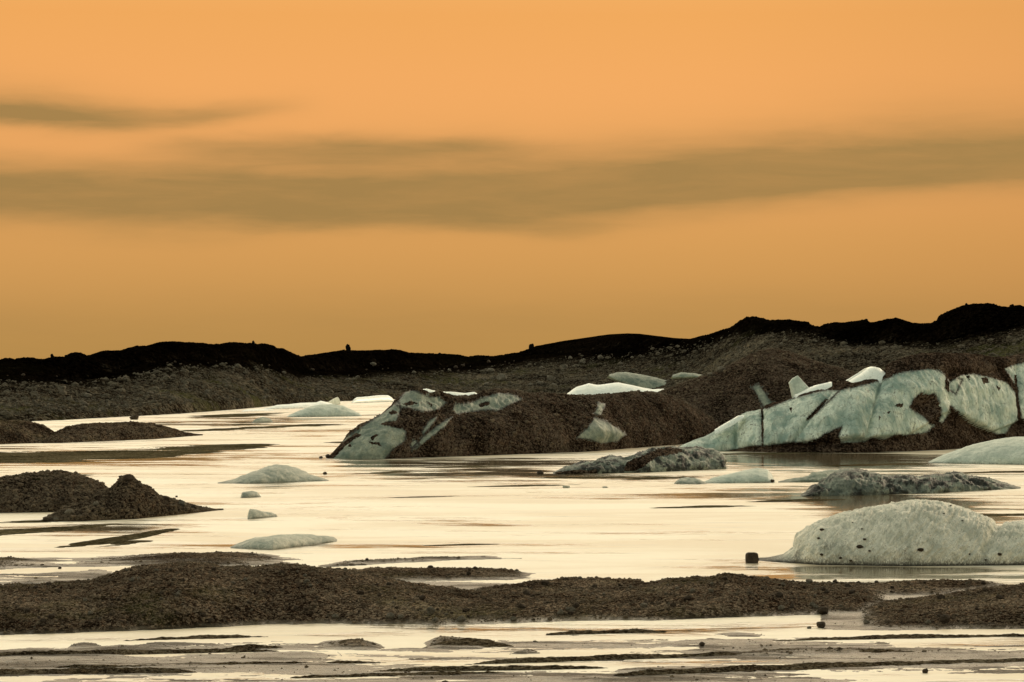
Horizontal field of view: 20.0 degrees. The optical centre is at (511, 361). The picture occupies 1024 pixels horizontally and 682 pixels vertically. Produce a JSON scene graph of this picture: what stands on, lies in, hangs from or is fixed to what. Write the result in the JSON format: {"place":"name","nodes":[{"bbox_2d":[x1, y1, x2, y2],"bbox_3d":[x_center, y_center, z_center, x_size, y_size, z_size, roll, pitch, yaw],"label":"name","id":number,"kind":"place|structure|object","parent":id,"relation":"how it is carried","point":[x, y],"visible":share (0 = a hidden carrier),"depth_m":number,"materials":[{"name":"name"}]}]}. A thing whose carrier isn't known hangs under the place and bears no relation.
{"place":"outdoors","nodes":[
{"label":"outdoors","id":0,"kind":"place"},
{"bbox_2d":[0,399,1023,681],"bbox_3d":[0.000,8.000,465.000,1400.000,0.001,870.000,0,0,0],"label":"water","id":1,"kind":"structure","parent":0,"point":[592,527],"depth_m":141.64,"materials":[{"name":"beige liquid"}]},
{"bbox_2d":[0,520,53,522],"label":"mud bar","id":2,"kind":"object","parent":1,"relation":"in","point":[32,521],"visible":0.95,"depth_m":144.96,"materials":[{"name":"brown soil"}]},
{"bbox_2d":[0,420,53,443],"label":"gravel mound","id":3,"kind":"object","parent":1,"relation":"in","point":[16,431],"visible":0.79,"depth_m":286.32,"materials":[{"name":"brown gravel"}]},
{"bbox_2d":[0,469,108,512],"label":"gravel mound","id":4,"kind":"object","parent":1,"relation":"in","point":[63,491],"visible":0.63,"depth_m":155.75,"materials":[{"name":"brown gravel"}]},
{"bbox_2d":[0,523,118,535],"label":"mud bar","id":5,"kind":"object","parent":1,"relation":"in","point":[26,531],"visible":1,"depth_m":137.31,"materials":[{"name":"brown soil"}]},
{"bbox_2d":[0,667,196,674],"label":"mud bar","id":6,"kind":"object","parent":1,"relation":"in","point":[111,670],"visible":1,"depth_m":74.46,"materials":[{"name":"brown soil"}]},
{"bbox_2d":[54,528,178,547],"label":"mud bar","id":7,"kind":"object","parent":1,"relation":"in","point":[109,540],"visible":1,"depth_m":130.28,"materials":[{"name":"brown soil"}]},
{"bbox_2d":[43,421,202,442],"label":"gravel mound","id":8,"kind":"object","parent":1,"relation":"in","point":[107,431],"visible":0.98,"depth_m":296.15,"materials":[{"name":"brown gravel"}]},
{"bbox_2d":[99,540,152,546],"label":"mud bar","id":9,"kind":"object","parent":1,"relation":"in","point":[129,542],"visible":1,"depth_m":127.99,"materials":[{"name":"soil"}]},
{"bbox_2d":[42,475,222,521],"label":"gravel mound","id":10,"kind":"object","parent":1,"relation":"in","point":[129,495],"visible":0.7,"depth_m":148.20,"materials":[{"name":"brown gravel"}]},
{"bbox_2d":[64,509,73,514],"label":"boulder","id":11,"kind":"object","parent":10,"relation":"on","point":[69,511],"visible":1,"depth_m":145.70,"materials":[{"name":"brown stone"}]},
{"bbox_2d":[123,474,133,481],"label":"boulder","id":12,"kind":"object","parent":10,"relation":"on","point":[128,477],"visible":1,"depth_m":149.80,"materials":[{"name":"brown stone"}]},
{"bbox_2d":[179,500,185,505],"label":"boulder","id":13,"kind":"object","parent":10,"relation":"on","point":[182,502],"visible":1,"depth_m":152.91,"materials":[{"name":"brown stone"}]},
{"bbox_2d":[129,414,138,419],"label":"boulder","id":14,"kind":"object","parent":1,"relation":"in","point":[135,417],"visible":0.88,"depth_m":399.98,"materials":[{"name":"brown stone"}]},
{"bbox_2d":[0,648,276,655],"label":"mud bar","id":15,"kind":"object","parent":1,"relation":"in","point":[140,652],"visible":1,"depth_m":79.44,"materials":[{"name":"brown soil"}]},
{"bbox_2d":[0,444,278,462],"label":"mud bar","id":16,"kind":"object","parent":1,"relation":"in","point":[46,456],"visible":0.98,"depth_m":250.30,"materials":[{"name":"brown soil"}]},
{"bbox_2d":[124,634,267,640],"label":"mud bar","id":17,"kind":"object","parent":1,"relation":"in","point":[207,636],"visible":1,"depth_m":83.81,"materials":[{"name":"brown soil"}]},
{"bbox_2d":[55,660,385,667],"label":"mud bar","id":18,"kind":"object","parent":1,"relation":"in","point":[220,663],"visible":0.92,"depth_m":76.54,"materials":[{"name":"brown soil"}]},
{"bbox_2d":[189,413,281,417],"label":"mud bar","id":19,"kind":"object","parent":1,"relation":"in","point":[234,415],"visible":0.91,"depth_m":427.55,"materials":[{"name":"brown soil"}]},
{"bbox_2d":[180,425,302,431],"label":"mud bar","id":20,"kind":"object","parent":1,"relation":"in","point":[240,428],"visible":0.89,"depth_m":344.50,"materials":[{"name":"brown soil"}]},
{"bbox_2d":[234,423,265,425],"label":"mud bar","id":21,"kind":"object","parent":1,"relation":"in","point":[250,424],"visible":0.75,"depth_m":368.55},
{"bbox_2d":[241,491,260,497],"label":"ice block","id":22,"kind":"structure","parent":1,"relation":"in","point":[249,494],"depth_m":170.77,"materials":[{"name":"white ice"}]},
{"bbox_2d":[225,644,282,648],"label":"mud bar","id":23,"kind":"object","parent":1,"relation":"in","point":[252,646],"visible":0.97,"depth_m":80.93,"materials":[{"name":"brown soil"}]},
{"bbox_2d":[241,409,274,411],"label":"ice floe","id":24,"kind":"object","parent":1,"relation":"on","point":[248,410],"visible":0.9,"depth_m":467.91,"materials":[{"name":"white ice"}]},
{"bbox_2d":[247,509,276,518],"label":"ice block","id":25,"kind":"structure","parent":1,"relation":"in","point":[254,513],"depth_m":148.25,"materials":[{"name":"white ice"}]},
{"bbox_2d":[252,417,272,422],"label":"ice block","id":26,"kind":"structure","parent":1,"relation":"in","point":[261,419],"depth_m":381.19,"materials":[{"name":"white ice"}]},
{"bbox_2d":[218,464,328,483],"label":"iceberg","id":27,"kind":"object","parent":1,"relation":"in","point":[276,473],"visible":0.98,"depth_m":192.42,"materials":[{"name":"white ice"}]},
{"bbox_2d":[230,534,336,549],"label":"ice floe","id":28,"kind":"object","parent":1,"relation":"on","point":[280,541],"visible":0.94,"depth_m":124.90,"materials":[{"name":"white ice"}]},
{"bbox_2d":[264,401,331,408],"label":"ice floe","id":29,"kind":"object","parent":1,"relation":"on","point":[294,405],"visible":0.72,"depth_m":495.97,"materials":[{"name":"white ice"}]},
{"bbox_2d":[292,424,344,426],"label":"mud bar","id":30,"kind":"object","parent":1,"relation":"in","point":[314,425],"visible":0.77,"depth_m":366.67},
{"bbox_2d":[287,404,361,416],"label":"iceberg","id":31,"kind":"object","parent":1,"relation":"in","point":[322,410],"visible":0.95,"depth_m":423.26,"materials":[{"name":"white ice"}]},
{"bbox_2d":[328,397,339,404],"bbox_3d":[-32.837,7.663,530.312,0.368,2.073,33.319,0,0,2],"label":"ice block","id":32,"kind":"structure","parent":1,"relation":"in","point":[336,401],"depth_m":535.60,"materials":[{"name":"white ice"}]},
{"bbox_2d":[339,639,383,647],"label":"mud bar","id":33,"kind":"object","parent":1,"relation":"in","point":[343,641],"visible":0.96,"depth_m":81.75,"materials":[{"name":"brown soil"}]},
{"bbox_2d":[352,395,393,402],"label":"ice floe","id":34,"kind":"object","parent":1,"relation":"on","point":[378,398],"visible":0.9,"depth_m":568.63,"materials":[{"name":"white ice"}]},
{"bbox_2d":[359,471,414,473],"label":"mud bar","id":35,"kind":"object","parent":1,"relation":"in","point":[386,472],"visible":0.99,"depth_m":208.81,"materials":[{"name":"soil"}]},
{"bbox_2d":[275,671,503,678],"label":"mud bar","id":36,"kind":"object","parent":1,"relation":"in","point":[388,674],"visible":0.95,"depth_m":74.01,"materials":[{"name":"brown soil"}]},
{"bbox_2d":[389,496,451,497],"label":"mud bar","id":37,"kind":"object","parent":1,"relation":"in","point":[420,496],"visible":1,"depth_m":171.56,"materials":[{"name":"brown soil"}]},
{"bbox_2d":[423,544,496,545],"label":"mud bar","id":38,"kind":"object","parent":1,"relation":"in","point":[458,544],"visible":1,"depth_m":126.57,"materials":[{"name":"brown soil"}]},
{"bbox_2d":[424,638,512,647],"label":"mud bar","id":39,"kind":"object","parent":1,"relation":"in","point":[487,643],"visible":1,"depth_m":81.58,"materials":[{"name":"brown soil"}]},
{"bbox_2d":[425,465,511,467],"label":"mud bar","id":40,"kind":"object","parent":1,"relation":"in","point":[467,466],"visible":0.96,"depth_m":220.23,"materials":[{"name":"brown soil"}]},
{"bbox_2d":[435,474,510,476],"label":"mud bar","id":41,"kind":"object","parent":1,"relation":"in","point":[498,475],"visible":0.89,"depth_m":201.90,"materials":[{"name":"brown soil"}]},
{"bbox_2d":[374,665,603,671],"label":"mud bar","id":42,"kind":"object","parent":1,"relation":"in","point":[484,668],"visible":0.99,"depth_m":75.21,"materials":[{"name":"brown soil"}]},
{"bbox_2d":[475,485,563,486],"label":"mud bar","id":43,"kind":"object","parent":1,"relation":"in","point":[517,485],"visible":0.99,"depth_m":186.87,"materials":[{"name":"brown soil"}]},
{"bbox_2d":[328,387,720,458],"bbox_3d":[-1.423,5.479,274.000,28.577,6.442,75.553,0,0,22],"label":"iceberg","id":44,"kind":"object","parent":1,"relation":"in","point":[383,435],"visible":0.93,"depth_m":252.89,"materials":[{"name":"brown gravel"}]},
{"bbox_2d":[541,476,646,478],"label":"mud bar","id":45,"kind":"object","parent":1,"relation":"in","point":[588,477],"visible":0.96,"depth_m":199.75,"materials":[{"name":"brown soil"}]},
{"bbox_2d":[464,653,740,664],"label":"mud bar","id":46,"kind":"object","parent":1,"relation":"in","point":[584,658],"visible":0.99,"depth_m":77.78,"materials":[{"name":"brown soil"}]},
{"bbox_2d":[546,628,669,634],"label":"mud bar","id":47,"kind":"object","parent":1,"relation":"in","point":[616,631],"visible":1,"depth_m":85.45,"materials":[{"name":"brown soil"}]},
{"bbox_2d":[567,382,663,394],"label":"iceberg","id":48,"kind":"object","parent":1,"relation":"in","point":[592,389],"visible":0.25,"depth_m":404.40,"materials":[{"name":"white ice"}]},
{"bbox_2d":[553,446,726,473],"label":"iceberg","id":49,"kind":"object","parent":1,"relation":"in","point":[664,459],"visible":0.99,"depth_m":211.61,"materials":[{"name":"grey ice"}]},
{"bbox_2d":[622,477,690,479],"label":"mud bar","id":50,"kind":"object","parent":1,"relation":"in","point":[648,478],"visible":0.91,"depth_m":198.09,"materials":[{"name":"brown soil"}]},
{"bbox_2d":[674,477,706,483],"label":"ice block","id":51,"kind":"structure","parent":1,"relation":"in","point":[686,480],"depth_m":189.99,"materials":[{"name":"white ice"}]},
{"bbox_2d":[705,468,774,482],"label":"iceberg","id":52,"kind":"object","parent":1,"relation":"in","point":[757,475],"visible":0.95,"depth_m":191.69,"materials":[{"name":"white ice"}]},
{"bbox_2d":[745,552,757,562],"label":"boulder","id":53,"kind":"object","parent":1,"relation":"in","point":[751,557],"visible":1,"depth_m":115.16,"materials":[{"name":"brown stone"}]},
{"bbox_2d":[658,348,855,424],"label":"iceberg","id":54,"kind":"object","parent":1,"relation":"in","point":[763,397],"visible":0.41,"depth_m":302.19,"materials":[{"name":"brown gravel"}]},
{"bbox_2d":[716,366,724,372],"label":"boulder","id":55,"kind":"object","parent":54,"relation":"on","point":[720,369],"visible":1,"depth_m":307.26,"materials":[{"name":"grey stone"}]},
{"bbox_2d":[723,452,825,454],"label":"mud bar","id":56,"kind":"object","parent":1,"relation":"in","point":[772,453],"visible":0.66,"depth_m":251.53,"materials":[{"name":"brown soil"}]},
{"bbox_2d":[778,469,838,482],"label":"iceberg","id":57,"kind":"object","parent":1,"relation":"in","point":[816,476],"visible":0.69,"depth_m":193.30,"materials":[{"name":"white ice"}]},
{"bbox_2d":[706,648,914,655],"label":"mud bar","id":58,"kind":"object","parent":1,"relation":"in","point":[871,650],"visible":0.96,"depth_m":79.55,"materials":[{"name":"brown soil"}]},
{"bbox_2d":[614,658,1023,675],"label":"mud bar","id":59,"kind":"object","parent":1,"relation":"in","point":[796,666],"visible":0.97,"depth_m":75.50,"materials":[{"name":"brown soil"}]},
{"bbox_2d":[817,621,825,627],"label":"boulder","id":60,"kind":"object","parent":1,"relation":"in","point":[821,624],"visible":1,"depth_m":87.13,"materials":[{"name":"black stone"}]},
{"bbox_2d":[679,352,1023,452],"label":"iceberg","id":61,"kind":"object","parent":1,"relation":"in","point":[930,401],"visible":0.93,"depth_m":260.97,"materials":[{"name":"white ice"}]},
{"bbox_2d":[827,463,924,465],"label":"mud bar","id":62,"kind":"object","parent":1,"relation":"in","point":[879,464],"visible":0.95,"depth_m":224.68,"materials":[{"name":"brown soil"}]},
{"bbox_2d":[758,499,1023,565],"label":"iceberg","id":63,"kind":"object","parent":1,"relation":"in","point":[900,533],"visible":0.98,"depth_m":114.44,"materials":[{"name":"white ice"}]},
{"bbox_2d":[772,633,1023,640],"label":"mud bar","id":64,"kind":"object","parent":1,"relation":"in","point":[900,636],"visible":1,"depth_m":83.94,"materials":[{"name":"brown soil"}]},
{"bbox_2d":[800,468,1020,495],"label":"iceberg","id":65,"kind":"object","parent":1,"relation":"in","point":[847,482],"visible":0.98,"depth_m":176.47,"materials":[{"name":"grey ice"}]},
{"bbox_2d":[928,437,1023,464],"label":"iceberg","id":66,"kind":"object","parent":1,"relation":"in","point":[1009,450],"visible":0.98,"depth_m":227.71,"materials":[{"name":"white ice"}]},
{"bbox_2d":[962,471,1023,473],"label":"mud bar","id":67,"kind":"object","parent":1,"relation":"in","point":[995,472],"visible":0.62,"depth_m":208.87,"materials":[{"name":"soil"}]},
{"bbox_2d":[0,551,1023,681],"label":"gravel bank","id":68,"kind":"structure","parent":0,"point":[849,619],"depth_m":88.76,"materials":[{"name":"brown gravel"}]},
{"bbox_2d":[386,612,394,618],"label":"boulder","id":69,"kind":"object","parent":68,"relation":"on","point":[390,615],"visible":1,"depth_m":88.70,"materials":[{"name":"stone"}]},
{"bbox_2d":[426,606,435,613],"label":"boulder","id":70,"kind":"object","parent":68,"relation":"on","point":[431,610],"visible":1,"depth_m":89.30,"materials":[{"name":"stone"}]},
{"bbox_2d":[457,615,465,621],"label":"boulder","id":71,"kind":"object","parent":68,"relation":"on","point":[462,618],"visible":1,"depth_m":88.61,"materials":[{"name":"stone"}]},
{"bbox_2d":[541,580,548,584],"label":"stone","id":72,"kind":"object","parent":68,"relation":"on","point":[544,582],"visible":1,"depth_m":100.63,"materials":[{"name":"brown stone"}]},
{"bbox_2d":[557,609,563,614],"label":"boulder","id":73,"kind":"object","parent":68,"relation":"on","point":[560,611],"visible":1,"depth_m":89.96,"materials":[{"name":"stone"}]},
{"bbox_2d":[572,602,579,607],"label":"stone","id":74,"kind":"object","parent":68,"relation":"on","point":[575,605],"visible":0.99,"depth_m":91.43,"materials":[{"name":"grey stone"}]},
{"bbox_2d":[640,603,647,607],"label":"boulder","id":75,"kind":"object","parent":68,"relation":"on","point":[643,605],"visible":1,"depth_m":91.06,"materials":[{"name":"stone"}]},
{"bbox_2d":[684,595,691,599],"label":"stone","id":76,"kind":"object","parent":68,"relation":"on","point":[687,597],"visible":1,"depth_m":92.08,"materials":[{"name":"stone"}]},
{"bbox_2d":[775,592,782,596],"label":"stone","id":77,"kind":"object","parent":68,"relation":"on","point":[779,594],"visible":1,"depth_m":93.67,"materials":[{"name":"brown stone"}]},
{"bbox_2d":[778,605,784,610],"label":"boulder","id":78,"kind":"object","parent":68,"relation":"on","point":[781,607],"visible":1,"depth_m":91.82,"materials":[{"name":"stone"}]},
{"bbox_2d":[817,606,828,613],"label":"boulder","id":79,"kind":"object","parent":68,"relation":"on","point":[822,610],"visible":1,"depth_m":91.76,"materials":[{"name":"stone"}]},
{"bbox_2d":[937,595,944,598],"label":"stone","id":80,"kind":"object","parent":68,"relation":"on","point":[940,596],"visible":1,"depth_m":92.58,"materials":[{"name":"brown stone"}]},
{"bbox_2d":[939,614,949,622],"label":"boulder","id":81,"kind":"object","parent":68,"relation":"on","point":[944,618],"visible":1,"depth_m":87.22,"materials":[{"name":"brown stone"}]},
{"bbox_2d":[995,594,1003,598],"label":"stone","id":82,"kind":"object","parent":68,"relation":"on","point":[998,596],"visible":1,"depth_m":90.44,"materials":[{"name":"brown stone"}]},
{"bbox_2d":[0,324,1023,420],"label":"moraine slope","id":83,"kind":"structure","parent":0,"point":[400,370],"depth_m":586.31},
{"bbox_2d":[58,386,65,390],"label":"boulder","id":84,"kind":"object","parent":83,"relation":"on","point":[61,388],"visible":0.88,"depth_m":440.35,"materials":[{"name":"stone"}]},
{"bbox_2d":[486,368,494,372],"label":"boulder","id":85,"kind":"object","parent":83,"relation":"on","point":[490,370],"visible":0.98,"depth_m":714.34,"materials":[{"name":"stone"}]},
{"bbox_2d":[496,374,506,380],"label":"boulder","id":86,"kind":"object","parent":83,"relation":"on","point":[501,377],"visible":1,"depth_m":691.07,"materials":[{"name":"stone"}]},
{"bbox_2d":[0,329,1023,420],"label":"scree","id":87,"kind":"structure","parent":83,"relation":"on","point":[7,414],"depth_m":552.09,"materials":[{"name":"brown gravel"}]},
{"bbox_2d":[547,375,554,380],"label":"boulder","id":88,"kind":"object","parent":87,"relation":"on","point":[550,377],"visible":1,"depth_m":688.36,"materials":[{"name":"grey stone"}]},
{"bbox_2d":[607,372,666,388],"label":"ice block","id":89,"kind":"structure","parent":87,"relation":"on","point":[642,381],"depth_m":641.23,"materials":[{"name":"white ice"}]},
{"bbox_2d":[549,383,557,388],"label":"boulder","id":90,"kind":"object","parent":83,"relation":"on","point":[553,386],"visible":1,"depth_m":668.48,"materials":[{"name":"grey stone"}]},
{"bbox_2d":[559,364,567,368],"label":"boulder","id":91,"kind":"object","parent":83,"relation":"on","point":[564,366],"visible":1,"depth_m":710.21,"materials":[{"name":"stone"}]},
{"bbox_2d":[671,372,700,378],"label":"ice block","id":92,"kind":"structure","parent":83,"relation":"on","point":[684,375],"depth_m":600.94,"materials":[{"name":"white ice"}]},
{"bbox_2d":[0,303,1023,378],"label":"ridge","id":93,"kind":"structure","parent":0,"point":[960,321],"depth_m":597.19,"materials":[{"name":"black stone"}]},
{"bbox_2d":[0,0,1023,358],"label":"sky","id":94,"kind":"structure","parent":0,"point":[468,178],"materials":[{"name":"orange"}]},
{"bbox_2d":[655,505,746,507],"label":"mud bar","id":95,"kind":"object","parent":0,"point":[708,506],"visible":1,"depth_m":159.93,"materials":[{"name":"brown soil"}]},
{"bbox_2d":[751,499,844,501],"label":"mud bar","id":96,"kind":"object","parent":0,"point":[802,500],"visible":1,"depth_m":166.35,"materials":[{"name":"brown soil"}]},
{"bbox_2d":[983,513,1023,515],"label":"mud bar","id":97,"kind":"object","parent":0,"point":[1018,514],"visible":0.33,"depth_m":151.14,"materials":[{"name":"soil"}]}
]}

